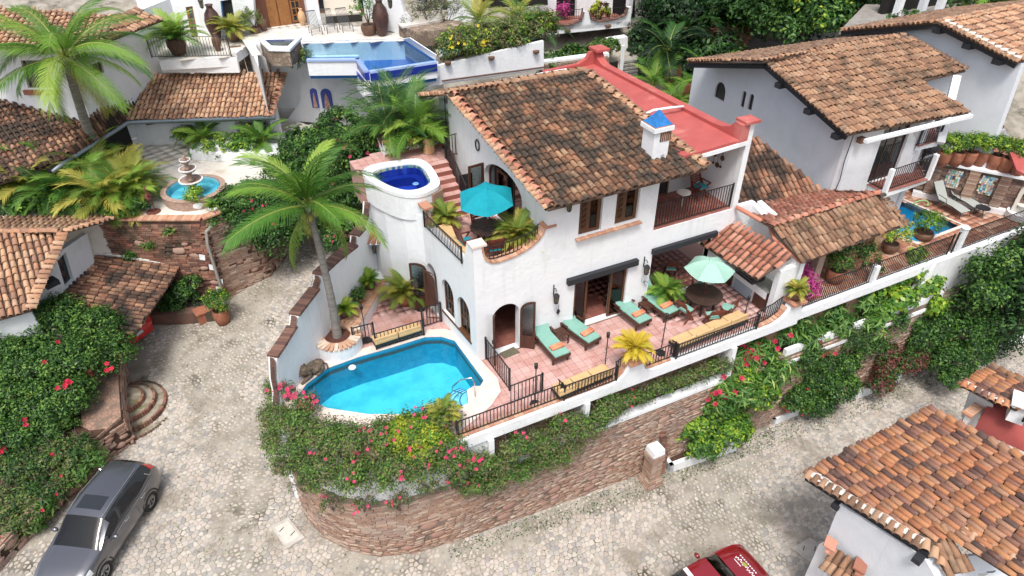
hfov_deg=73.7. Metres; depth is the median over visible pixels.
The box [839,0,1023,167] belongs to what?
corner house
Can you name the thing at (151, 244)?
wall weed
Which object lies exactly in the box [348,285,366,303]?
potted plant
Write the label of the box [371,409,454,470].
yellow shrub
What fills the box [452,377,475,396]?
pool handrail
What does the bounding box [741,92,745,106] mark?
arched window
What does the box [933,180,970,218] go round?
sling lounger
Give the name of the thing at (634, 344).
potted palm
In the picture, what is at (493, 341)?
door leaf
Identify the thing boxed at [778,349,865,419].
street shrub
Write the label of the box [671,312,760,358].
terrace railing
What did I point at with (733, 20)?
tree
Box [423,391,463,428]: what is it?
potted palm
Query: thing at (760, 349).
bougainvillea
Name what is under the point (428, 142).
potted palm
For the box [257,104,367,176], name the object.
garden bush
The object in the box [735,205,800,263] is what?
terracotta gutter
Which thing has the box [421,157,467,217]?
terrace stairs
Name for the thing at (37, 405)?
hibiscus bush
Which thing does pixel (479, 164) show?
door leaf
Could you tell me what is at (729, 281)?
cabinet door
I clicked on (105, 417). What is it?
bush wall
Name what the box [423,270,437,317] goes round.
door leaf
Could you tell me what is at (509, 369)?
pool railing
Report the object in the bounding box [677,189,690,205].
pedestal table
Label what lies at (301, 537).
cement apron
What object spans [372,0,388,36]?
tall vase
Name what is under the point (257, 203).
bougainvillea
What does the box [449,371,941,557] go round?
weeds
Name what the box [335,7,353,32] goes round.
wire lounger
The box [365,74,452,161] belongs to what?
areca palm
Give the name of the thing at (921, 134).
balcony railing
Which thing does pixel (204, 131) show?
areca palm
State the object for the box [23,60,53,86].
window
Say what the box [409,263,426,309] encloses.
door leaf
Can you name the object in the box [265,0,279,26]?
wooden door
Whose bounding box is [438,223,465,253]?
bench
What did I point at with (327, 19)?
wire lounger
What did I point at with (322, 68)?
infinity pool
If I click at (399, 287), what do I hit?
potted palm
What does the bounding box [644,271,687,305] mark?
potted palm
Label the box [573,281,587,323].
sliding door
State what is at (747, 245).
outdoor kitchen
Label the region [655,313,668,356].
garden torch
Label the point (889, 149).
balcony door
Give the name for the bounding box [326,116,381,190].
bougainvillea
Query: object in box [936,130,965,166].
potted plant
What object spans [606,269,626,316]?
sliding door
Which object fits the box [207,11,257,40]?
potted palm
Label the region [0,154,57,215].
areca palm
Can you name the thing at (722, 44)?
forest backdrop
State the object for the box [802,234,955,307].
deck railing
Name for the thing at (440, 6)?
silver bush
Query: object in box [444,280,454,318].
arched window
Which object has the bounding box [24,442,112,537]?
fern
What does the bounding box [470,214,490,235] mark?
garden chair
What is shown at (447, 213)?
potted palm
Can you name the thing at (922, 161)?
balcony railing
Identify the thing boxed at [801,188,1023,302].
pool deck
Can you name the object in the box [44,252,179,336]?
carport
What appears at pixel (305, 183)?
coconut palm
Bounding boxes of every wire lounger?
[304,10,322,34]
[319,8,337,33]
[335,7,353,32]
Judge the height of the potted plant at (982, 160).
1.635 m
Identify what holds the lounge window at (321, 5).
in the hilltop villa at (317, 96)
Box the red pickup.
[671,544,769,575]
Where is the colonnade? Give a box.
[878,0,957,15]
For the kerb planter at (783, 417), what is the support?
on the ground
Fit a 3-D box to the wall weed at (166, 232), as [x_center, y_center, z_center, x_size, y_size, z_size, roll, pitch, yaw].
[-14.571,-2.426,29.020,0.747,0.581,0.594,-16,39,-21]
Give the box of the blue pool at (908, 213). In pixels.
[896,198,963,244]
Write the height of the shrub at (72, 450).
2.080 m
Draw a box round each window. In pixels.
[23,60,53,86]
[92,62,101,74]
[221,0,233,18]
[289,0,300,21]
[318,0,323,8]
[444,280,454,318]
[460,298,470,336]
[578,198,601,233]
[614,189,638,223]
[715,82,724,100]
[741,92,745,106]
[749,94,753,109]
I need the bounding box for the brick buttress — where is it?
[659,431,667,473]
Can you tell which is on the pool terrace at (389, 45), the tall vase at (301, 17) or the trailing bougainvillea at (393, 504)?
the tall vase at (301, 17)
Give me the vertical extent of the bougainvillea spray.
1.095 m
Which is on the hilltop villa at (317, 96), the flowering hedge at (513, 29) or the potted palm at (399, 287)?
the flowering hedge at (513, 29)
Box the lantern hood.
[368,227,380,244]
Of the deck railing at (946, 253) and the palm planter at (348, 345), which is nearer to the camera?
the palm planter at (348, 345)
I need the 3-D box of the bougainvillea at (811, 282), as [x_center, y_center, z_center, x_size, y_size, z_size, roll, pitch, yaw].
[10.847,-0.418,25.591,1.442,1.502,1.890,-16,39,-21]
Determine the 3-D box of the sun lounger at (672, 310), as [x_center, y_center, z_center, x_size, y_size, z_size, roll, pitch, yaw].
[5.302,0.347,25.375,0.790,0.988,2.000,-22,41,-27]
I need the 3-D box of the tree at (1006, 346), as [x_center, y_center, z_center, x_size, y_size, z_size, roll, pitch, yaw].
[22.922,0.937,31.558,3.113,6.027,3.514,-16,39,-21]
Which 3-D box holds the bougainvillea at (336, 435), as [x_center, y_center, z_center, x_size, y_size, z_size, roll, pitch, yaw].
[-4.885,3.956,20.995,6.247,2.221,5.924,-16,39,-21]
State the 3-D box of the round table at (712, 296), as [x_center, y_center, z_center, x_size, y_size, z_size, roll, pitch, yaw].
[7.078,0.519,25.353,1.360,0.743,1.360,-16,39,-21]
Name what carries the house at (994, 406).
on the ground
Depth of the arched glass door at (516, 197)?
23.50 m
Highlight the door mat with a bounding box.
[499,347,519,357]
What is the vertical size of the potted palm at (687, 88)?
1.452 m
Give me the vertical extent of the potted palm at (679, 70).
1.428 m
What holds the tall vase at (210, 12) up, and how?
on the pool terrace at (389, 45)
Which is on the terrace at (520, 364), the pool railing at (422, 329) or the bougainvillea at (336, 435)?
the pool railing at (422, 329)
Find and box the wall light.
[856,136,866,143]
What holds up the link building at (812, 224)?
on the ground
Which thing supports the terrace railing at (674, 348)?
on the terrace at (520, 364)
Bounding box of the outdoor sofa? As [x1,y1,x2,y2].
[323,0,361,23]
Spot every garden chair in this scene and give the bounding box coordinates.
[452,226,476,246]
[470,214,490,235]
[484,237,504,256]
[662,261,679,280]
[674,300,696,324]
[690,173,710,200]
[702,307,724,322]
[720,297,740,316]
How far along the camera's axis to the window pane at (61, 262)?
27.85 m
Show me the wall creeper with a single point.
(859, 343)
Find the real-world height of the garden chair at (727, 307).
0.916 m
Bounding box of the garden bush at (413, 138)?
[382,122,449,154]
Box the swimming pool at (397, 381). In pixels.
[285,329,500,441]
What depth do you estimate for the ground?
25.80 m
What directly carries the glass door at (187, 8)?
in the hilltop villa at (317, 96)
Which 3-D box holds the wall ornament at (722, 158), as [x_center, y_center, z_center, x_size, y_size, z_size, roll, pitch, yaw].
[7.517,-4.844,24.939,0.030,0.910,0.700,-16,39,-21]
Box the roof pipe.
[646,105,683,112]
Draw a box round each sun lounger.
[535,323,570,365]
[560,315,601,350]
[603,288,651,330]
[641,278,679,322]
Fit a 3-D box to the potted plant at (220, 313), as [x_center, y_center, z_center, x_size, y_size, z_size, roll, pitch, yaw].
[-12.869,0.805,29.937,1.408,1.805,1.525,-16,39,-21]
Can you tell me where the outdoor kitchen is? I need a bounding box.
[698,200,804,315]
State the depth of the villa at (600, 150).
23.20 m
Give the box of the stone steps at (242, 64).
[230,43,270,72]
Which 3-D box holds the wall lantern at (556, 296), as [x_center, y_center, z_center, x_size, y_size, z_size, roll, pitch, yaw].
[1.474,0.247,23.063,0.253,0.678,0.320,-16,39,-21]
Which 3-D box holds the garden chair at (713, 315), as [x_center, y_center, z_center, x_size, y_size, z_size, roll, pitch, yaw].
[7.221,1.022,24.536,0.495,0.916,0.632,-5,36,-7]
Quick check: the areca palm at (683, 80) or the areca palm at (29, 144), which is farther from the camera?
the areca palm at (683, 80)
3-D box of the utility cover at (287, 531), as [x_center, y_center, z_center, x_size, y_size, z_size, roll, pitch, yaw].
[-7.517,8.191,22.870,0.702,0.091,0.876,-16,39,-21]
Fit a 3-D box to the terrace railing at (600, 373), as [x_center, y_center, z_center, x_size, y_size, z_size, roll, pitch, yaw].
[2.473,2.938,21.976,2.085,0.692,0.378,-16,39,-21]
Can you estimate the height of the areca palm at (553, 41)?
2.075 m
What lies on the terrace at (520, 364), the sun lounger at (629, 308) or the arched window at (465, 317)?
the sun lounger at (629, 308)
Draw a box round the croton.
[587,0,611,19]
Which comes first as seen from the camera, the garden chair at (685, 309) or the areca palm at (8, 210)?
the garden chair at (685, 309)
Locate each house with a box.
[0,0,286,187]
[0,214,116,375]
[685,32,972,244]
[802,404,1023,575]
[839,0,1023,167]
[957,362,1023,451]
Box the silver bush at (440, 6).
[400,0,467,22]
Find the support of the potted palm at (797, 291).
on the platform wall at (634, 373)
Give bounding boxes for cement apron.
[270,518,304,549]
[792,538,818,561]
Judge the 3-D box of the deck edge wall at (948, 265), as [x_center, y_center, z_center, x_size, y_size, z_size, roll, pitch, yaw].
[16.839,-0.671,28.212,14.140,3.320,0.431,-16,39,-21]
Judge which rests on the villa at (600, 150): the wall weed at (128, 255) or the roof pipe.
the roof pipe
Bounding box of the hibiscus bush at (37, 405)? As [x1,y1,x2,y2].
[0,289,143,461]
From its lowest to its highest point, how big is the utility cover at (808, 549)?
0.091 m
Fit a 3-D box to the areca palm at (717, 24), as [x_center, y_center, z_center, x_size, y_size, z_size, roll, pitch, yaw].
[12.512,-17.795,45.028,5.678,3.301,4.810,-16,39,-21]
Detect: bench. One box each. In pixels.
[341,271,387,331]
[371,322,421,347]
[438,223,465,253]
[552,364,612,398]
[668,310,748,349]
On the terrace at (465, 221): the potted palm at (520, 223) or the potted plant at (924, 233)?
the potted palm at (520, 223)
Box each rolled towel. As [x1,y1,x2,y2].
[549,341,564,350]
[580,327,593,336]
[632,309,645,317]
[659,300,672,308]
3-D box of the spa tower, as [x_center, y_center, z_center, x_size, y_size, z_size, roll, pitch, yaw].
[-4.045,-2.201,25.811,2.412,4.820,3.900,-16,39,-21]
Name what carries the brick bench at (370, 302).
on the terrace at (520, 364)
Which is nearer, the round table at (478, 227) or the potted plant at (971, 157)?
the round table at (478, 227)
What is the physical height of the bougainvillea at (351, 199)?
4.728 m
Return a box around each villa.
[136,0,547,124]
[409,44,760,365]
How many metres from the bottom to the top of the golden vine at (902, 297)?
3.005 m
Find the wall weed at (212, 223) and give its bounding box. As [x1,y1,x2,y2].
[206,216,221,229]
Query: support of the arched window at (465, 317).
in the villa at (600, 150)
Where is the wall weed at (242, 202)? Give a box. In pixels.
[234,196,250,209]
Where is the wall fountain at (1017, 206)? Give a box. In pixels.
[1005,186,1023,222]
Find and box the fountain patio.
[0,115,316,257]
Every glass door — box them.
[186,6,197,35]
[489,164,521,216]
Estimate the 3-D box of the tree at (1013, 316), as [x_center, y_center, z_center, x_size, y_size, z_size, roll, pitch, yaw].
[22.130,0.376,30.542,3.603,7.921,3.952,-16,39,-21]
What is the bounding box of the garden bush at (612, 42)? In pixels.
[583,36,621,56]
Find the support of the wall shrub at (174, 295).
on the ground
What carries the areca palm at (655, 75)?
on the ground
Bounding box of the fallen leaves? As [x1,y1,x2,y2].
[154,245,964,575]
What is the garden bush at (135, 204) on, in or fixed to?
on the ground
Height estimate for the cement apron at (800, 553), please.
0.080 m
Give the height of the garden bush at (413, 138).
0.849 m
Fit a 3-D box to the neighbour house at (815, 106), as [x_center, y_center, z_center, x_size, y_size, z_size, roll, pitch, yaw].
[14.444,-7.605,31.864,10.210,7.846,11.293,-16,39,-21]
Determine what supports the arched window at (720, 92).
in the neighbour house at (815, 106)
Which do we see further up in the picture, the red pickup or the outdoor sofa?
the outdoor sofa
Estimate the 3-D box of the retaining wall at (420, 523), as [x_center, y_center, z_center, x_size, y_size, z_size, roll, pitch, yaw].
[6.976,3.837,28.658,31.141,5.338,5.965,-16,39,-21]
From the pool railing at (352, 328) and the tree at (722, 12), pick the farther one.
the tree at (722, 12)
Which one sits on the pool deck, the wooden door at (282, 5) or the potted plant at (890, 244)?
the potted plant at (890, 244)
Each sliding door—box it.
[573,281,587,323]
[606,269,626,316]
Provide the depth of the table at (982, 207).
30.87 m
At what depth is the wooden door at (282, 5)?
37.59 m
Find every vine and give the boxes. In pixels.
[608,351,741,419]
[832,240,885,274]
[863,245,954,325]
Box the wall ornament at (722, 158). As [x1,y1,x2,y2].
[712,152,724,167]
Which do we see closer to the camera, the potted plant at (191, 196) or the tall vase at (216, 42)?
the potted plant at (191, 196)
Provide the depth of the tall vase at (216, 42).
34.75 m
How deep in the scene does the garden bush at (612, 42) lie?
44.19 m
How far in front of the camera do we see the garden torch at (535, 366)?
21.02 m
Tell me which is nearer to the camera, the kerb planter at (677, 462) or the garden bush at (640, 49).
the kerb planter at (677, 462)
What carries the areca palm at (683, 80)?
on the ground
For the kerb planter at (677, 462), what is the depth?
26.35 m
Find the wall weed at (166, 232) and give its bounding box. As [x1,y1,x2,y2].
[161,225,175,237]
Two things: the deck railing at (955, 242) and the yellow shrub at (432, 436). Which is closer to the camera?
the yellow shrub at (432, 436)
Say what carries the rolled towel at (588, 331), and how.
on the sun lounger at (575, 326)
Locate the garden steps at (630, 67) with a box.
[619,57,637,78]
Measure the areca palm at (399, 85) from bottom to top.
2.422 m
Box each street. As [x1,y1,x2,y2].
[0,207,1023,575]
[839,3,974,34]
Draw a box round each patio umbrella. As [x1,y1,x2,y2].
[460,182,512,243]
[684,256,734,293]
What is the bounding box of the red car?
[91,316,153,344]
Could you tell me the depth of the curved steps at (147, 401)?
26.74 m
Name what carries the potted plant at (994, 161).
on the feature wall at (996, 191)
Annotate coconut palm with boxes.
[0,0,154,151]
[217,139,390,338]
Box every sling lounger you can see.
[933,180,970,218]
[950,188,983,214]
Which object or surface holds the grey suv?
on the street at (790, 533)
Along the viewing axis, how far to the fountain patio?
32.54 m
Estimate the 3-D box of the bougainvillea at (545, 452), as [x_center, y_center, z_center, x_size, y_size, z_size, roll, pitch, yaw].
[0.937,5.068,21.949,6.711,2.701,1.580,-16,39,-21]
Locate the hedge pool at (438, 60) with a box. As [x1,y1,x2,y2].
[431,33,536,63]
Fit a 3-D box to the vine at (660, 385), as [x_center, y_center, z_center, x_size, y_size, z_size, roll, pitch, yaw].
[5.696,3.314,23.944,6.307,1.122,1.292,-16,39,-21]
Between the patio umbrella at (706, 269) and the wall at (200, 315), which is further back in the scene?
the wall at (200, 315)
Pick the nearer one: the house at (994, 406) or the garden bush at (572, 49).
the house at (994, 406)
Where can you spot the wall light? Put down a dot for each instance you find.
(860, 139)
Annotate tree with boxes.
[625,0,720,64]
[707,0,726,29]
[716,0,761,40]
[719,0,824,43]
[768,0,857,35]
[791,0,874,34]
[931,237,1023,346]
[973,216,1023,357]
[988,273,1023,362]
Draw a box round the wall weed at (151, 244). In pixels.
[136,239,155,251]
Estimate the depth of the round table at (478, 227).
22.54 m
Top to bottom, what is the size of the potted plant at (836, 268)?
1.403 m
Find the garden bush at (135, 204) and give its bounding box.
[0,186,151,216]
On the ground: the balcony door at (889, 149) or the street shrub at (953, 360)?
the street shrub at (953, 360)
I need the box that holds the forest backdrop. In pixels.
[640,0,881,83]
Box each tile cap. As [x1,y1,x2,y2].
[823,534,837,555]
[852,556,867,575]
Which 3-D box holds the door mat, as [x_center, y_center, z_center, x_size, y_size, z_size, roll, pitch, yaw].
[-0.089,2.231,23.610,0.672,0.015,0.415,-16,39,-21]
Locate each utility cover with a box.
[274,521,299,543]
[797,540,817,557]
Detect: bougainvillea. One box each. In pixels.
[210,152,334,260]
[248,380,472,503]
[259,427,468,521]
[302,167,362,254]
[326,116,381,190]
[444,392,630,505]
[706,355,801,416]
[732,290,886,373]
[801,261,823,299]
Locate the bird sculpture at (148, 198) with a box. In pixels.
[143,186,160,214]
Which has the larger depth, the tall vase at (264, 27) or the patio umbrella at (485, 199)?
the tall vase at (264, 27)
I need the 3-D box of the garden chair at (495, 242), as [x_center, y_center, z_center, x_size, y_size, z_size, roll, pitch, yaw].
[-0.568,-1.312,22.043,0.550,1.024,0.633,-11,37,-15]
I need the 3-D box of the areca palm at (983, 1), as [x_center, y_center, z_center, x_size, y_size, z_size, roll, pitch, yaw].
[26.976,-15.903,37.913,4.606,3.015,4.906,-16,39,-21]
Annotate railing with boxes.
[145,35,231,57]
[350,321,374,343]
[373,318,424,349]
[420,302,441,325]
[422,210,462,263]
[443,133,456,154]
[444,136,466,191]
[455,382,563,435]
[483,223,538,258]
[484,337,510,390]
[509,372,543,401]
[556,8,582,19]
[558,361,618,400]
[590,6,625,18]
[614,354,626,373]
[644,341,676,364]
[654,183,734,226]
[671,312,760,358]
[755,296,783,324]
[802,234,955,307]
[867,148,933,188]
[916,125,944,145]
[950,210,1023,252]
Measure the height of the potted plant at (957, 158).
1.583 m
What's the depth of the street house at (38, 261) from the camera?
26.48 m
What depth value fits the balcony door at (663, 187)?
25.76 m
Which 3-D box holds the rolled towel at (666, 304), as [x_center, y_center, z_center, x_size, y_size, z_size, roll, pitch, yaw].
[5.638,0.615,24.962,0.506,0.124,0.287,-16,39,-21]
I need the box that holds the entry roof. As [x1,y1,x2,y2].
[805,542,855,575]
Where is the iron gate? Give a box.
[459,172,472,188]
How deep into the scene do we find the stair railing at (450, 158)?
25.09 m
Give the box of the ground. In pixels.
[0,0,1023,575]
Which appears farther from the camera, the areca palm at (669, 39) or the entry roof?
the areca palm at (669, 39)
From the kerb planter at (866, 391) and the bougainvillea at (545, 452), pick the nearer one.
the bougainvillea at (545, 452)
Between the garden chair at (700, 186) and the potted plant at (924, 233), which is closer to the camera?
the garden chair at (700, 186)
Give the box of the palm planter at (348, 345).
[317,320,362,361]
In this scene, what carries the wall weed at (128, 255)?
attached to the street retaining wall at (190, 244)
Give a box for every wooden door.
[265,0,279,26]
[276,0,291,25]
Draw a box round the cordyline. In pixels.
[552,0,572,18]
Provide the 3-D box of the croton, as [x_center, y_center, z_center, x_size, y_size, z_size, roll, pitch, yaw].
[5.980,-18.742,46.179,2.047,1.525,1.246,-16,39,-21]
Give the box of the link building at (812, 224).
[738,136,909,281]
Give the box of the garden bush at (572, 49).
[536,42,588,72]
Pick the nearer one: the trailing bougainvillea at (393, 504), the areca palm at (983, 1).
the trailing bougainvillea at (393, 504)
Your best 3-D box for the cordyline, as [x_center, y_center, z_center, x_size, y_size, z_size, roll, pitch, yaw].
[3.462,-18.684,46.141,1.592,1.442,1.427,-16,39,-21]
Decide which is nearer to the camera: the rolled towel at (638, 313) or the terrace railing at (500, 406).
the terrace railing at (500, 406)
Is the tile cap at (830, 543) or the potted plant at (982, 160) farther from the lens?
the potted plant at (982, 160)
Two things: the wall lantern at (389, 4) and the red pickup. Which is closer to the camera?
the red pickup
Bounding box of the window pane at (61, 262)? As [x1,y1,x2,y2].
[57,255,69,283]
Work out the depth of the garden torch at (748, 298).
24.57 m
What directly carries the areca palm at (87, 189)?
on the ground
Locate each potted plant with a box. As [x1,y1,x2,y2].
[181,183,203,208]
[197,286,230,325]
[241,6,265,33]
[347,0,379,35]
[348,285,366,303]
[824,251,856,284]
[881,218,916,253]
[909,208,950,241]
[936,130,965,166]
[947,131,980,166]
[959,130,992,166]
[973,132,1004,166]
[986,134,1017,169]
[998,137,1023,172]
[1007,142,1023,175]
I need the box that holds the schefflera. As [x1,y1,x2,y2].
[676,352,788,461]
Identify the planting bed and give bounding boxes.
[190,139,285,163]
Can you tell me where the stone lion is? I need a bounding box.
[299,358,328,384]
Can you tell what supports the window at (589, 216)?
in the villa at (600, 150)
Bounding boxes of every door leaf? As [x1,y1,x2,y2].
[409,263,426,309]
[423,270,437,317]
[468,162,483,187]
[492,315,494,365]
[497,168,507,219]
[520,302,535,348]
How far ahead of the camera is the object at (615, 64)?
44.35 m
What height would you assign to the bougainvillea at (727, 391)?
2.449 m
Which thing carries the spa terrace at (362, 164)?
on the ground
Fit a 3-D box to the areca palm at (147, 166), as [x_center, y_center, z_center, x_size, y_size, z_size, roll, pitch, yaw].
[-16.420,-4.550,29.837,4.013,2.246,4.016,-16,39,-21]
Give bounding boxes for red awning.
[1009,152,1023,176]
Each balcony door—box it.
[658,181,668,195]
[868,125,909,180]
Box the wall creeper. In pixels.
[796,310,915,376]
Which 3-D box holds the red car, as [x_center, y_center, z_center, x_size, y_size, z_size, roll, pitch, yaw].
[-17.677,1.328,29.748,3.930,1.500,1.740,15,39,20]
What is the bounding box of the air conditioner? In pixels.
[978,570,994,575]
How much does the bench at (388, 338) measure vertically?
0.340 m
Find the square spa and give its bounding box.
[258,37,301,65]
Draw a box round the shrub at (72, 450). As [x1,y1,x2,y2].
[0,427,102,552]
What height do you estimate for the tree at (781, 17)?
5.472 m
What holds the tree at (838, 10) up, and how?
on the ground
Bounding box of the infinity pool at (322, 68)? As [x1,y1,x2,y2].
[302,39,438,89]
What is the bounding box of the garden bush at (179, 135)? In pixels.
[169,125,196,145]
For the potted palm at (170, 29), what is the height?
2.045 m
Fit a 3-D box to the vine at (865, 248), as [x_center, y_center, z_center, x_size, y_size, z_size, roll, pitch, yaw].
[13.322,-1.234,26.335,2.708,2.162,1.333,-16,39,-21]
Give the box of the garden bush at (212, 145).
[195,120,277,159]
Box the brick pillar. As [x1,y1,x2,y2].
[636,440,665,491]
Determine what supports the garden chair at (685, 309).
on the terrace at (520, 364)
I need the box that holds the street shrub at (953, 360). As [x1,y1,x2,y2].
[905,308,1010,390]
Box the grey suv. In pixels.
[33,459,161,575]
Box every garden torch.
[359,304,370,343]
[416,276,424,311]
[530,363,538,404]
[605,332,609,364]
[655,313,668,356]
[744,296,750,322]
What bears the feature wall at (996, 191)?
on the pool deck
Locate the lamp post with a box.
[442,96,448,149]
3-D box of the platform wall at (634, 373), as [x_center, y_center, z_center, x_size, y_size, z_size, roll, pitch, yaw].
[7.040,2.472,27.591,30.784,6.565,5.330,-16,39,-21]
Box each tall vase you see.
[204,3,220,38]
[212,33,220,51]
[259,15,266,31]
[298,8,305,25]
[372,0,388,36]
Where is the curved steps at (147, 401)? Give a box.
[127,380,167,439]
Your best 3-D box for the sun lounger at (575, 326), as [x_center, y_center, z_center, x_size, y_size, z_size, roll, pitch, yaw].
[2.240,1.276,24.096,0.790,0.988,2.000,-25,43,-31]
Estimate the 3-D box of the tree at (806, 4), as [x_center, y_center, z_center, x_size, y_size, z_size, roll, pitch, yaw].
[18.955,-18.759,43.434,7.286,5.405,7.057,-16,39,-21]
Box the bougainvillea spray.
[258,376,323,414]
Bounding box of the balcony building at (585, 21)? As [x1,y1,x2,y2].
[537,0,634,70]
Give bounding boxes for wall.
[0,347,134,570]
[99,166,340,304]
[149,303,214,324]
[267,201,378,497]
[281,278,914,500]
[288,280,984,556]
[375,113,448,156]
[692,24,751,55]
[798,225,1023,319]
[911,154,1023,215]
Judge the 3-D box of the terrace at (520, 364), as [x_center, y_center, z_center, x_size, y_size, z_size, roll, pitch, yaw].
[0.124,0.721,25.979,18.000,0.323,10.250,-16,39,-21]
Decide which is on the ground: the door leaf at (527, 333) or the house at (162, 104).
the house at (162, 104)
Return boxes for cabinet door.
[726,275,733,285]
[752,292,768,310]
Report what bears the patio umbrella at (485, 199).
on the terrace at (465, 221)
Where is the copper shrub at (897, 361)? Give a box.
[864,342,931,399]
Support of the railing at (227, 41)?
on the pool terrace at (389, 45)
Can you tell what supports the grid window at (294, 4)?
in the hilltop villa at (317, 96)
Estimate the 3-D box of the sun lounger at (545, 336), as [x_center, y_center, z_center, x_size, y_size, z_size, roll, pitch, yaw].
[1.229,1.684,23.536,0.790,0.988,2.000,-18,40,-23]
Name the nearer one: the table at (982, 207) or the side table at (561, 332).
the side table at (561, 332)
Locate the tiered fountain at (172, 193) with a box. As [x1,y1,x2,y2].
[160,155,225,211]
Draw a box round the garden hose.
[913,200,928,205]
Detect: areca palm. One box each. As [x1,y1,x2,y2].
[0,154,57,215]
[0,161,85,216]
[0,165,37,214]
[19,140,102,183]
[27,150,104,214]
[46,135,123,186]
[50,160,145,229]
[64,142,168,194]
[79,126,134,162]
[80,157,165,224]
[88,147,177,226]
[169,122,230,157]
[228,118,288,165]
[340,66,443,155]
[341,78,427,160]
[345,64,440,141]
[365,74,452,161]
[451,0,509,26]
[485,0,544,19]
[509,0,572,47]
[628,17,716,84]
[631,48,684,98]
[647,0,724,49]
[656,0,737,43]
[660,82,689,103]
[661,46,738,94]
[949,0,1015,5]
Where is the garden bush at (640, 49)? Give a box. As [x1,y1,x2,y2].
[626,34,709,77]
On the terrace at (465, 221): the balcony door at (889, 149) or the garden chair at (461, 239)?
the garden chair at (461, 239)
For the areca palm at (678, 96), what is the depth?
38.32 m
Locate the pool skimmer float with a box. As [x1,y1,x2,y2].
[348,365,355,369]
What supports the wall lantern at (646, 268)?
attached to the villa at (600, 150)
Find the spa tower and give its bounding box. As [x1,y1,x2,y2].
[362,159,443,302]
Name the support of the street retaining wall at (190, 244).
on the ground
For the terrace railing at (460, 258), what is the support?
on the villa at (600, 150)
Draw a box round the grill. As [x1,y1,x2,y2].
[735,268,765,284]
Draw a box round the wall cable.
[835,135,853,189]
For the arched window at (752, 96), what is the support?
in the neighbour house at (815, 106)
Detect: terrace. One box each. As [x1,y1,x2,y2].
[157,23,443,135]
[284,242,768,458]
[349,146,455,202]
[453,213,507,256]
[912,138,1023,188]
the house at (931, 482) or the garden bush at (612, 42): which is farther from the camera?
the garden bush at (612, 42)
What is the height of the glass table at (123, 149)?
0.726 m
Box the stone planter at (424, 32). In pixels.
[398,17,462,45]
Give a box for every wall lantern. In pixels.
[198,0,203,8]
[387,0,391,8]
[553,285,559,303]
[643,256,649,274]
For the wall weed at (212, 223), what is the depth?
28.65 m
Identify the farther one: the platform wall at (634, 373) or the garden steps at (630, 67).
the garden steps at (630, 67)
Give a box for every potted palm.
[138,8,209,55]
[202,197,220,211]
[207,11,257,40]
[337,295,359,318]
[357,266,381,289]
[375,268,425,311]
[405,114,448,154]
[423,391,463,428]
[427,197,467,228]
[484,208,542,251]
[610,327,655,363]
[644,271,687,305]
[665,60,681,85]
[680,72,692,99]
[783,276,814,301]
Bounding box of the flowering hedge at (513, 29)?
[432,7,562,60]
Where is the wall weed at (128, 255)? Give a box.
[119,250,137,261]
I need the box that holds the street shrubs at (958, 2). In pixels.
[886,0,1006,18]
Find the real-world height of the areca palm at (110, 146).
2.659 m
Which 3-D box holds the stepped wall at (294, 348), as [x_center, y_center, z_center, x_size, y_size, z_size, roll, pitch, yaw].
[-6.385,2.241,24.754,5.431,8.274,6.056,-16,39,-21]
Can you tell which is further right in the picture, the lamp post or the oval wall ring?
the oval wall ring
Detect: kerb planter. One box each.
[666,438,737,472]
[771,409,799,424]
[848,373,901,399]
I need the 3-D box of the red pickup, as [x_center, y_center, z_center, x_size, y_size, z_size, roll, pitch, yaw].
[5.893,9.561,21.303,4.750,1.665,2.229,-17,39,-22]
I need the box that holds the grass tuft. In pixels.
[290,45,313,69]
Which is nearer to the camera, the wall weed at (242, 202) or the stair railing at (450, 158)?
the stair railing at (450, 158)
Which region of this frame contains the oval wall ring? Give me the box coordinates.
[475,139,479,150]
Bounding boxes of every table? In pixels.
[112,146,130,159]
[470,218,501,251]
[551,326,569,342]
[638,300,655,314]
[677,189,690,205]
[685,283,722,316]
[975,204,990,218]
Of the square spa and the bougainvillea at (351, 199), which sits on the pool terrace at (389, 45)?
the square spa
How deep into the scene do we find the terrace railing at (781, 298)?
24.69 m
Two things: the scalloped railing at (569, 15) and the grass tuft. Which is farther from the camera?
the scalloped railing at (569, 15)
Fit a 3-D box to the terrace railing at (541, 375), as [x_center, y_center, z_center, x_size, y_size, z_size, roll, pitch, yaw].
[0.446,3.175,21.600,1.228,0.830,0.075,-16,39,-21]
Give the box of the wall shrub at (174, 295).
[155,271,202,311]
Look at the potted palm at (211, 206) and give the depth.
29.27 m
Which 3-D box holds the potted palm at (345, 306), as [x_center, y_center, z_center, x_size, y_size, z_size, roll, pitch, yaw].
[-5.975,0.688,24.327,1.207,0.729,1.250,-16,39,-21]
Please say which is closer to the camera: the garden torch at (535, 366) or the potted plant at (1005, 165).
the garden torch at (535, 366)

